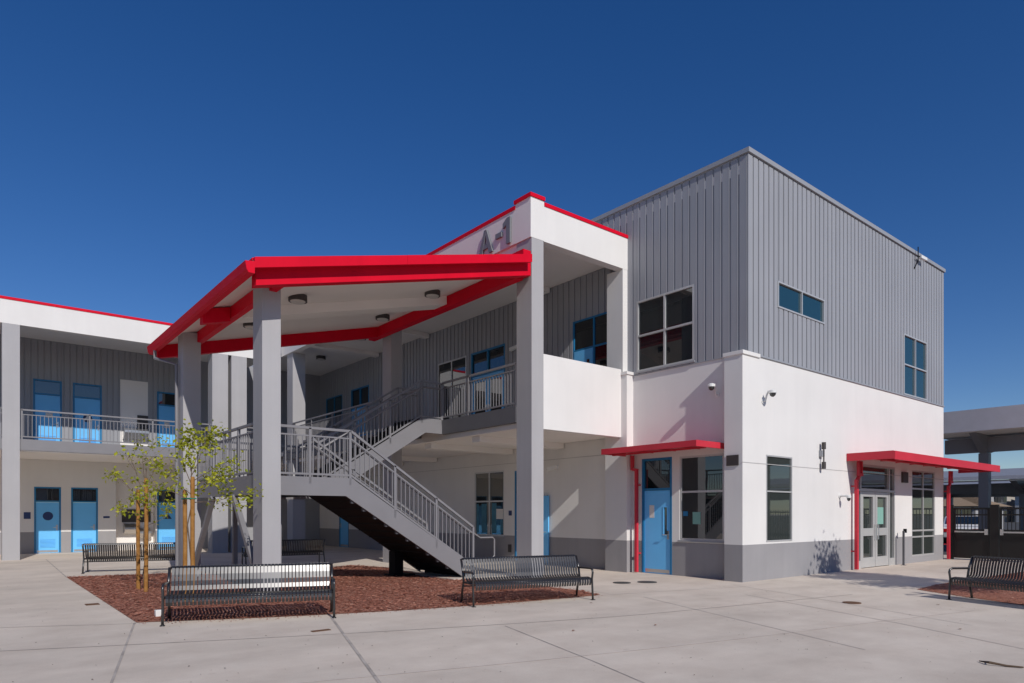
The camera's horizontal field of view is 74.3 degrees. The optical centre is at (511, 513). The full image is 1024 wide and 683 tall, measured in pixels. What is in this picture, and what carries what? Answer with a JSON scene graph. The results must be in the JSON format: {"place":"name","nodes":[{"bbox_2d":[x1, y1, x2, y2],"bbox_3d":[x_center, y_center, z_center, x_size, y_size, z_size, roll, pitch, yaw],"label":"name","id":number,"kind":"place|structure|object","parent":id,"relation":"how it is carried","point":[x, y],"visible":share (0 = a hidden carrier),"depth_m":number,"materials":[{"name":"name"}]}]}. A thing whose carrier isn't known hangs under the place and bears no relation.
{"place":"outdoors","nodes":[
{"label":"outdoors","id":0,"kind":"place"},
{"bbox_2d":[0,545,1023,682],"bbox_3d":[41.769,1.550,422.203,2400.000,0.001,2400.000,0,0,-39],"label":"ground","id":1,"kind":"structure","parent":0,"point":[50,603],"depth_m":8.62,"materials":[{"name":"concrete"}]},
{"bbox_2d":[0,295,252,560],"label":"classroom wing","id":2,"kind":"structure","parent":1,"relation":"on","point":[68,367],"depth_m":26.93,"materials":[{"name":"white paint"}]},
{"bbox_2d":[24,512,30,518],"bbox_3d":[-18.860,0.060,26.298,0.220,0.260,0.012,0,0,-39],"label":"room sign","id":3,"kind":"object","parent":2,"relation":"attached to","point":[27,515],"visible":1,"depth_m":26.30,"materials":[{"name":"blue plastic"}]},
{"bbox_2d":[34,487,60,553],"bbox_3d":[-18.363,0.244,26.732,0.880,2.628,0.131,0,0,-39],"label":"door","id":4,"kind":"structure","parent":2,"relation":"in","point":[47,533],"depth_m":26.74,"materials":[{"name":"blue metal"}]},
{"bbox_2d":[43,512,52,519],"bbox_3d":[-18.358,0.080,26.742,0.340,0.340,0.010,0,0,-39],"label":"restroom sign","id":5,"kind":"object","parent":4,"relation":"attached to","point":[47,515],"visible":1,"depth_m":26.74,"materials":[{"name":"blue plastic"}]},
{"bbox_2d":[33,378,61,440],"bbox_3d":[-18.363,-3.921,26.732,0.940,2.758,0.131,0,0,-39],"label":"door","id":6,"kind":"structure","parent":2,"relation":"in","point":[47,394],"depth_m":26.74,"materials":[{"name":"blue metal"}]},
{"bbox_2d":[71,487,97,552],"bbox_3d":[-17.400,0.244,27.521,0.930,2.628,0.131,0,0,-39],"label":"door","id":7,"kind":"structure","parent":2,"relation":"in","point":[84,516],"depth_m":27.51,"materials":[{"name":"blue metal"}]},
{"bbox_2d":[73,383,101,442],"bbox_3d":[-17.323,-3.921,27.585,1.010,2.758,0.131,0,0,-39],"label":"door","id":8,"kind":"structure","parent":2,"relation":"in","point":[87,398],"depth_m":27.57,"materials":[{"name":"blue metal"}]},
{"bbox_2d":[120,379,147,445],"bbox_3d":[-16.048,-4.100,28.695,1.050,3.100,0.070,0,0,-39],"label":"wall panel","id":9,"kind":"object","parent":2,"relation":"in","point":[133,394],"depth_m":28.63,"materials":[{"name":"grey metal"}]},
{"bbox_2d":[122,415,148,439],"bbox_3d":[-15.842,-3.675,28.508,0.950,1.050,0.480,0,0,-39],"label":"drinking fountain","id":10,"kind":"object","parent":2,"relation":"attached to","point":[138,432],"visible":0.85,"depth_m":28.51,"materials":[{"name":"metal"}]},
{"bbox_2d":[122,509,150,537],"bbox_3d":[-16.053,0.415,28.962,1.100,1.230,0.448,0,0,-39],"label":"drinking fountain","id":11,"kind":"object","parent":2,"relation":"attached to","point":[128,528],"visible":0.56,"depth_m":28.92,"materials":[{"name":"metal"}]},
{"bbox_2d":[157,489,174,549],"bbox_3d":[-14.976,0.244,29.509,0.940,2.628,0.131,0,0,-39],"label":"door","id":12,"kind":"structure","parent":2,"relation":"in","point":[166,527],"depth_m":29.43,"materials":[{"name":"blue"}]},
{"bbox_2d":[157,391,174,447],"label":"door","id":13,"kind":"structure","parent":2,"relation":"in","point":[165,400],"depth_m":29.43,"materials":[{"name":"blue metal"}]},
{"bbox_2d":[81,542,174,573],"bbox_3d":[-10.163,1.158,18.215,2.360,0.792,0.693,0,0,-21],"label":"bench","id":14,"kind":"object","parent":1,"relation":"on","point":[153,552],"visible":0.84,"depth_m":17.96,"materials":[{"name":"black metal"}]},
{"bbox_2d":[160,562,335,626],"bbox_3d":[-3.840,1.158,10.005,2.360,0.792,0.693,0,0,-19],"label":"bench","id":15,"kind":"object","parent":1,"relation":"on","point":[171,597],"visible":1,"depth_m":10.04,"materials":[{"name":"black metal"}]},
{"bbox_2d":[242,539,324,564],"bbox_3d":[-6.928,1.158,20.559,2.360,0.792,0.693,0,0,-32],"label":"bench","id":16,"kind":"object","parent":1,"relation":"on","point":[311,551],"visible":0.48,"depth_m":20.66,"materials":[{"name":"black metal"}]},
{"bbox_2d":[311,629,330,631],"bbox_3d":[-2.534,1.544,8.966,0.250,0.007,0.080,0,0,-39],"label":"utility cover","id":17,"kind":"object","parent":1,"relation":"on","point":[320,630],"visible":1,"depth_m":8.94,"materials":[{"name":"metal"}]},
{"bbox_2d":[67,564,602,623],"bbox_3d":[-4.558,1.544,14.801,7.780,0.001,10.830,0,0,-39],"label":"mulch bed","id":18,"kind":"object","parent":1,"relation":"on","point":[247,607],"visible":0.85,"depth_m":12.50,"materials":[{"name":"red wood"}]},
{"bbox_2d":[136,489,140,588],"bbox_3d":[-7.627,0.525,13.795,0.078,2.050,0.086,0,0,-39],"label":"tree stake","id":19,"kind":"object","parent":18,"relation":"on","point":[138,585],"visible":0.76,"depth_m":13.76,"materials":[{"name":"brown wood"}]},
{"bbox_2d":[102,434,176,585],"bbox_3d":[-7.605,-0.052,13.638,1.472,3.207,1.282,0,0,-5],"label":"young tree","id":20,"kind":"object","parent":18,"relation":"on","point":[115,473],"visible":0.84,"depth_m":13.72,"materials":[{"name":"green plant"}]},
{"bbox_2d":[144,478,148,591],"bbox_3d":[-7.275,0.420,13.437,0.084,2.260,0.086,0,0,-39],"label":"tree stake","id":21,"kind":"object","parent":18,"relation":"on","point":[146,535],"visible":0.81,"depth_m":13.41,"materials":[{"name":"brown wood"}]},
{"bbox_2d":[154,609,160,616],"bbox_3d":[-5.348,1.500,10.228,0.100,0.100,0.100,0,0,-39],"label":"irrigation box","id":22,"kind":"object","parent":18,"relation":"on","point":[157,613],"visible":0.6,"depth_m":10.18,"materials":[{"name":"white plastic"}]},
{"bbox_2d":[182,490,187,601],"bbox_3d":[-5.764,0.560,11.908,0.082,1.980,0.086,0,0,-39],"label":"tree stake","id":23,"kind":"object","parent":18,"relation":"on","point":[185,546],"visible":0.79,"depth_m":11.88,"materials":[{"name":"brown wood"}]},
{"bbox_2d":[120,418,263,598],"bbox_3d":[-5.519,-0.072,12.038,2.286,3.246,1.353,0,0,10],"label":"young tree","id":24,"kind":"object","parent":18,"relation":"on","point":[205,443],"visible":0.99,"depth_m":11.91,"materials":[{"name":"green plant"}]},
{"bbox_2d":[190,477,194,602],"bbox_3d":[-5.561,0.450,11.777,0.082,2.200,0.086,0,0,-39],"label":"tree stake","id":25,"kind":"object","parent":18,"relation":"on","point":[192,522],"visible":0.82,"depth_m":11.75,"materials":[{"name":"brown wood"}]},
{"bbox_2d":[460,554,594,606],"bbox_3d":[0.284,1.158,12.002,2.360,0.792,0.693,0,0,-24],"label":"bench","id":26,"kind":"object","parent":18,"relation":"on","point":[496,583],"visible":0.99,"depth_m":12.04,"materials":[{"name":"black metal"}]},
{"bbox_2d":[147,249,531,595],"bbox_3d":[-4.526,-2.350,16.812,6.740,7.800,8.140,0,0,-39],"label":"stair canopy","id":27,"kind":"object","parent":1,"relation":"on","point":[349,298],"visible":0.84,"depth_m":14.79,"materials":[{"name":"red paint"}]},
{"bbox_2d":[243,322,252,329],"bbox_3d":[-6.433,-4.665,16.709,0.400,0.155,0.400,0,0,-39],"label":"ceiling light","id":28,"kind":"object","parent":27,"relation":"attached to","point":[249,326],"visible":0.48,"depth_m":16.57,"materials":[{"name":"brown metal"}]},
{"bbox_2d":[288,294,306,304],"bbox_3d":[-4.684,-4.698,14.781,0.400,0.155,0.400,0,0,-39],"label":"ceiling light","id":29,"kind":"object","parent":27,"relation":"attached to","point":[299,299],"visible":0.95,"depth_m":14.66,"materials":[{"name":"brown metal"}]},
{"bbox_2d":[376,314,389,321],"bbox_3d":[-3.700,-5.616,19.338,0.400,0.155,0.400,0,0,-39],"label":"ceiling light","id":30,"kind":"object","parent":27,"relation":"attached to","point":[383,317],"visible":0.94,"depth_m":19.22,"materials":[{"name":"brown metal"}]},
{"bbox_2d":[425,289,439,298],"bbox_3d":[-2.027,-5.603,17.218,0.400,0.155,0.400,0,0,-39],"label":"ceiling light","id":31,"kind":"object","parent":27,"relation":"attached to","point":[433,294],"visible":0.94,"depth_m":17.09,"materials":[{"name":"brown metal"}]},
{"bbox_2d":[5,547,851,682],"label":"pavement joints","id":32,"kind":"object","parent":1,"relation":"on","point":[336,624],"visible":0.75,"depth_m":8.07,"materials":[{"name":"concrete"}]},
{"bbox_2d":[415,570,505,579],"bbox_3d":[-1.318,1.535,17.024,1.650,0.030,1.800,0,0,-39],"label":"stair pad","id":33,"kind":"object","parent":1,"relation":"on","point":[446,576],"visible":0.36,"depth_m":16.71,"materials":[{"name":"concrete"}]},
{"bbox_2d":[195,380,494,586],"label":"staircase","id":34,"kind":"structure","parent":33,"relation":"on","point":[338,490],"depth_m":15.73,"materials":[{"name":"grey metal"}]},
{"bbox_2d":[613,582,630,583],"bbox_3d":[2.469,1.542,15.189,0.400,0.009,0.400,0,0,-39],"label":"utility cover","id":35,"kind":"object","parent":1,"relation":"on","point":[622,582],"visible":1,"depth_m":15.18,"materials":[{"name":"metal"}]},
{"bbox_2d":[298,609,982,682],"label":"pale pavement joints","id":36,"kind":"object","parent":1,"relation":"on","point":[610,652],"visible":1,"depth_m":7.44,"materials":[{"name":"concrete"}]},
{"bbox_2d":[637,581,656,582],"bbox_3d":[3.067,1.542,15.343,0.440,0.009,0.440,0,0,-39],"label":"utility cover","id":37,"kind":"object","parent":1,"relation":"on","point":[647,581],"visible":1,"depth_m":15.40,"materials":[{"name":"metal"}]},
{"bbox_2d":[563,572,1023,649],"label":"faint pavement joints","id":38,"kind":"object","parent":1,"relation":"on","point":[815,607],"visible":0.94,"depth_m":10.55,"materials":[{"name":"concrete"}]},
{"bbox_2d":[842,601,860,603],"bbox_3d":[5.918,1.542,11.771,0.300,0.009,0.300,0,0,-39],"label":"utility cover","id":39,"kind":"object","parent":1,"relation":"on","point":[850,602],"visible":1,"depth_m":11.75,"materials":[{"name":"metal"}]},
{"bbox_2d":[902,529,906,564],"bbox_3d":[11.873,1.000,20.469,0.200,1.100,0.120,0,0,-39],"label":"actuator post","id":40,"kind":"object","parent":1,"relation":"on","point":[904,531],"visible":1,"depth_m":20.43,"materials":[{"name":"metal"}]},
{"bbox_2d":[917,572,1023,604],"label":"mulch bed","id":41,"kind":"object","parent":1,"relation":"on","point":[1007,595],"visible":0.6,"depth_m":13.30,"materials":[{"name":"red wood"}]},
{"bbox_2d":[946,555,1023,599],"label":"bench","id":42,"kind":"object","parent":41,"relation":"on","point":[971,580],"visible":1,"depth_m":11.90,"materials":[{"name":"black metal"}]},
{"bbox_2d":[950,505,1023,559],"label":"metal gate","id":43,"kind":"structure","parent":1,"relation":"on","point":[994,539],"depth_m":22.33,"materials":[{"name":"black metal"}]},
{"bbox_2d":[979,660,1023,667],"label":"twig","id":44,"kind":"object","parent":1,"relation":"on","point":[995,663],"visible":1,"depth_m":6.87,"materials":[{"name":"wood"}]},
{"bbox_2d":[0,0,1023,502],"label":"sky","id":45,"kind":"structure","parent":0,"point":[150,150],"materials":[{"name":"blue"}]},
{"bbox_2d":[201,146,999,581],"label":"school building","id":46,"kind":"structure","parent":0,"point":[745,280],"depth_m":17.98,"materials":[{"name":"white paint"}]},
{"bbox_2d":[316,355,325,360],"bbox_3d":[-8.369,-6.827,29.606,0.400,0.155,0.400,0,0,-39],"label":"ceiling light","id":47,"kind":"object","parent":46,"relation":"attached to","point":[320,357],"visible":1,"depth_m":29.46,"materials":[{"name":"brown metal"}]},
{"bbox_2d":[326,394,341,434],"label":"window","id":48,"kind":"structure","parent":46,"relation":"in","point":[334,403],"depth_m":32.54,"materials":[{"name":"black glass"}]},
{"bbox_2d":[339,517,348,546],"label":"door","id":49,"kind":"structure","parent":46,"relation":"in","point":[343,525],"depth_m":31.78,"materials":[{"name":"blue paint"}]},
{"bbox_2d":[351,385,368,436],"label":"door","id":50,"kind":"structure","parent":46,"relation":"in","point":[360,395],"depth_m":30.42,"materials":[{"name":"blue glass"}]},
{"bbox_2d":[438,356,465,419],"bbox_3d":[-2.192,-4.425,24.816,0.060,2.450,1.840,0,0,-39],"label":"window","id":51,"kind":"structure","parent":46,"relation":"in","point":[455,368],"depth_m":24.75,"materials":[{"name":"clear glass"}]},
{"bbox_2d":[471,343,504,414],"bbox_3d":[-0.829,-4.136,23.114,0.131,3.028,1.920,0,0,-39],"label":"door","id":52,"kind":"structure","parent":46,"relation":"in","point":[493,357],"depth_m":23.10,"materials":[{"name":"blue glass"}]},
{"bbox_2d":[474,470,504,537],"bbox_3d":[-0.776,-0.335,23.054,0.105,2.230,1.720,0,0,-39],"label":"window","id":53,"kind":"structure","parent":46,"relation":"in","point":[489,486],"depth_m":23.04,"materials":[{"name":"clear glass"}]},
{"bbox_2d":[496,509,502,518],"bbox_3d":[-0.412,0.000,22.636,0.003,0.340,0.370,0,0,-39],"label":"notice","id":54,"kind":"object","parent":46,"relation":"attached to","point":[499,513],"visible":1,"depth_m":22.64,"materials":[{"name":"paper"}]},
{"bbox_2d":[509,345,516,350],"bbox_3d":[0.103,-5.330,21.758,0.356,0.159,0.244,0,0,42],"label":"security camera","id":55,"kind":"object","parent":46,"relation":"attached to","point":[512,348],"visible":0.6,"depth_m":21.67,"materials":[{"name":"white plastic"}]},
{"bbox_2d":[514,471,516,561],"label":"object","id":56,"kind":"structure","parent":46,"relation":"in","point":[515,471],"depth_m":21.94,"materials":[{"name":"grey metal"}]},
{"bbox_2d":[543,496,548,563],"bbox_3d":[0.916,0.489,20.873,0.045,2.098,0.640,0,0,-39],"label":"door leaf","id":57,"kind":"structure","parent":46,"relation":"in","point":[545,498],"depth_m":20.68,"materials":[{"name":"blue paint"}]},
{"bbox_2d":[573,312,606,366],"bbox_3d":[2.289,-4.140,19.342,0.072,3.020,1.510,0,0,-39],"label":"window","id":58,"kind":"structure","parent":46,"relation":"in","point":[590,333],"depth_m":19.34,"materials":[{"name":"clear glass"}]},
{"bbox_2d":[649,505,653,517],"bbox_3d":[3.654,-0.065,17.660,0.002,0.330,0.160,0,0,-39],"label":"notice","id":59,"kind":"object","parent":46,"relation":"attached to","point":[651,511],"visible":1,"depth_m":17.67,"materials":[{"name":"paper"}]},
{"bbox_2d":[642,457,671,574],"bbox_3d":[3.758,0.054,17.520,0.131,3.008,0.970,0,0,-39],"label":"door","id":60,"kind":"structure","parent":46,"relation":"in","point":[656,472],"depth_m":17.53,"materials":[{"name":"blue metal"}]},
{"bbox_2d":[635,284,694,373],"bbox_3d":[3.907,-4.690,17.312,0.105,1.920,1.880,0,0,-39],"label":"window","id":61,"kind":"structure","parent":46,"relation":"in","point":[665,321],"depth_m":17.29,"materials":[{"name":"black glass"}]},
{"bbox_2d":[693,512,700,523],"bbox_3d":[4.534,0.100,16.604,0.003,0.300,0.230,0,0,-39],"label":"notice","id":62,"kind":"object","parent":46,"relation":"attached to","point":[696,517],"visible":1,"depth_m":16.59,"materials":[{"name":"green paper"}]},
{"bbox_2d":[678,453,723,542],"bbox_3d":[4.619,-0.375,16.474,0.105,2.130,1.340,0,0,-39],"label":"window","id":63,"kind":"structure","parent":46,"relation":"in","point":[701,476],"depth_m":16.46,"materials":[{"name":"glass"}]},
{"bbox_2d":[707,383,719,396],"bbox_3d":[4.767,-2.931,16.000,0.338,0.302,0.180,0,0,-39],"label":"security camera","id":64,"kind":"object","parent":46,"relation":"attached to","point":[711,386],"visible":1,"depth_m":15.94,"materials":[{"name":"white plastic"}]},
{"bbox_2d":[726,455,738,465],"bbox_3d":[5.053,-1.230,15.491,0.030,0.240,0.310,0,0,-39],"label":"wall sign","id":65,"kind":"object","parent":46,"relation":"attached to","point":[732,460],"visible":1,"depth_m":15.47,"materials":[{"name":"metal"}]},
{"bbox_2d":[761,389,776,403],"bbox_3d":[5.989,-2.731,15.722,0.175,0.302,0.340,0,0,-39],"label":"security camera","id":66,"kind":"object","parent":46,"relation":"attached to","point":[772,392],"visible":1,"depth_m":15.64,"materials":[{"name":"white plastic"}]},
{"bbox_2d":[766,455,791,541],"bbox_3d":[6.441,-0.370,16.338,1.200,2.060,0.060,0,0,-39],"label":"window","id":67,"kind":"structure","parent":46,"relation":"in","point":[778,478],"depth_m":16.34,"materials":[{"name":"clear glass"}]},
{"bbox_2d":[777,281,824,323],"bbox_3d":[7.280,-5.295,17.026,2.330,0.630,0.080,0,0,-39],"label":"window","id":68,"kind":"structure","parent":46,"relation":"in","point":[789,298],"depth_m":16.99,"materials":[{"name":"blue glass"}]},
{"bbox_2d":[819,442,825,468],"bbox_3d":[8.072,-1.515,17.551,0.140,0.690,0.152,0,0,-39],"label":"wall light","id":69,"kind":"object","parent":46,"relation":"attached to","point":[821,453],"visible":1,"depth_m":17.51,"materials":[{"name":"grey metal"}]},
{"bbox_2d":[838,494,850,500],"bbox_3d":[8.957,-0.448,18.175,0.120,0.205,0.310,0,0,-39],"label":"security camera","id":70,"kind":"object","parent":46,"relation":"attached to","point":[848,497],"visible":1,"depth_m":18.10,"materials":[{"name":"white plastic"}]},
{"bbox_2d":[856,463,894,568],"bbox_3d":[10.641,0.065,19.780,2.640,2.970,0.162,0,0,-39],"label":"door","id":71,"kind":"structure","parent":46,"relation":"in","point":[876,541],"depth_m":19.80,"materials":[{"name":"grey metal"}]},
{"bbox_2d":[877,507,882,523],"bbox_3d":[10.920,0.050,20.063,0.470,0.500,0.003,0,0,-39],"label":"notice","id":72,"kind":"object","parent":46,"relation":"attached to","point":[879,515],"visible":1,"depth_m":20.06,"materials":[{"name":"green paper"}]},
{"bbox_2d":[901,472,907,482],"bbox_3d":[12.203,-1.135,20.998,0.400,0.330,0.060,0,0,-39],"label":"wall speaker","id":73,"kind":"object","parent":46,"relation":"attached to","point":[904,477],"depth_m":20.91,"materials":[{"name":"grey metal"}]},
{"bbox_2d":[903,333,926,400],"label":"window","id":74,"kind":"structure","parent":46,"relation":"in","point":[914,349],"depth_m":21.58,"materials":[{"name":"blue glass"}]},
{"bbox_2d":[914,247,926,268],"bbox_3d":[13.081,-8.131,21.598,0.594,0.678,0.159,0,0,-27],"label":"floodlight","id":75,"kind":"object","parent":46,"relation":"attached to","point":[922,257],"visible":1,"depth_m":21.50,"materials":[{"name":"metal"}]},
{"bbox_2d":[912,470,934,555],"bbox_3d":[13.403,-0.025,22.073,1.940,2.750,0.060,0,0,-39],"label":"window","id":76,"kind":"structure","parent":46,"relation":"in","point":[923,489],"depth_m":22.05,"materials":[{"name":"glass"}]},
{"bbox_2d":[944,497,1011,528],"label":"house","id":77,"kind":"structure","parent":0,"point":[965,502],"depth_m":64.68,"materials":[{"name":"beige metal"}]},
{"bbox_2d":[954,507,970,515],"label":"window","id":78,"kind":"structure","parent":77,"relation":"in","point":[962,511],"depth_m":64.35,"materials":[{"name":"glass"}]},
{"bbox_2d":[944,522,1018,554],"bbox_3d":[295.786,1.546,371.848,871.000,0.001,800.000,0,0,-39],"label":"parking lot","id":79,"kind":"structure","parent":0,"point":[1005,528],"depth_m":77.42,"materials":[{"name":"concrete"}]},
{"bbox_2d":[944,516,977,543],"bbox_3d":[23.581,0.823,35.111,1.780,1.445,4.517,0,0,39],"label":"parked car","id":80,"kind":"object","parent":79,"relation":"on","point":[974,522],"visible":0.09,"depth_m":34.00,"materials":[{"name":"white paint"}]},
{"bbox_2d":[944,481,1018,515],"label":"carport","id":81,"kind":"object","parent":79,"relation":"on","point":[952,496],"visible":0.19,"depth_m":54.16,"materials":[{"name":"grey paint"}]},
{"bbox_2d":[944,468,1023,529],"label":"carport","id":82,"kind":"object","parent":79,"relation":"on","point":[1014,477],"visible":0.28,"depth_m":38.76,"materials":[{"name":"grey paint"}]},
{"bbox_2d":[944,404,1023,528],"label":"carport","id":83,"kind":"object","parent":79,"relation":"on","point":[984,433],"visible":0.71,"depth_m":26.34,"materials":[{"name":"grey paint"}]},
{"bbox_2d":[994,497,1014,521],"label":"house","id":84,"kind":"structure","parent":79,"relation":"on","point":[1009,501],"depth_m":131.09,"materials":[{"name":"beige metal"}]},
{"bbox_2d":[997,497,1006,502],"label":"window","id":85,"kind":"structure","parent":84,"relation":"in","point":[999,499],"depth_m":130.62,"materials":[{"name":"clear glass"}]},
{"bbox_2d":[1015,497,1018,521],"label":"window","id":86,"kind":"structure","parent":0,"point":[1017,505],"depth_m":125.38,"materials":[{"name":"glass"}]}
]}

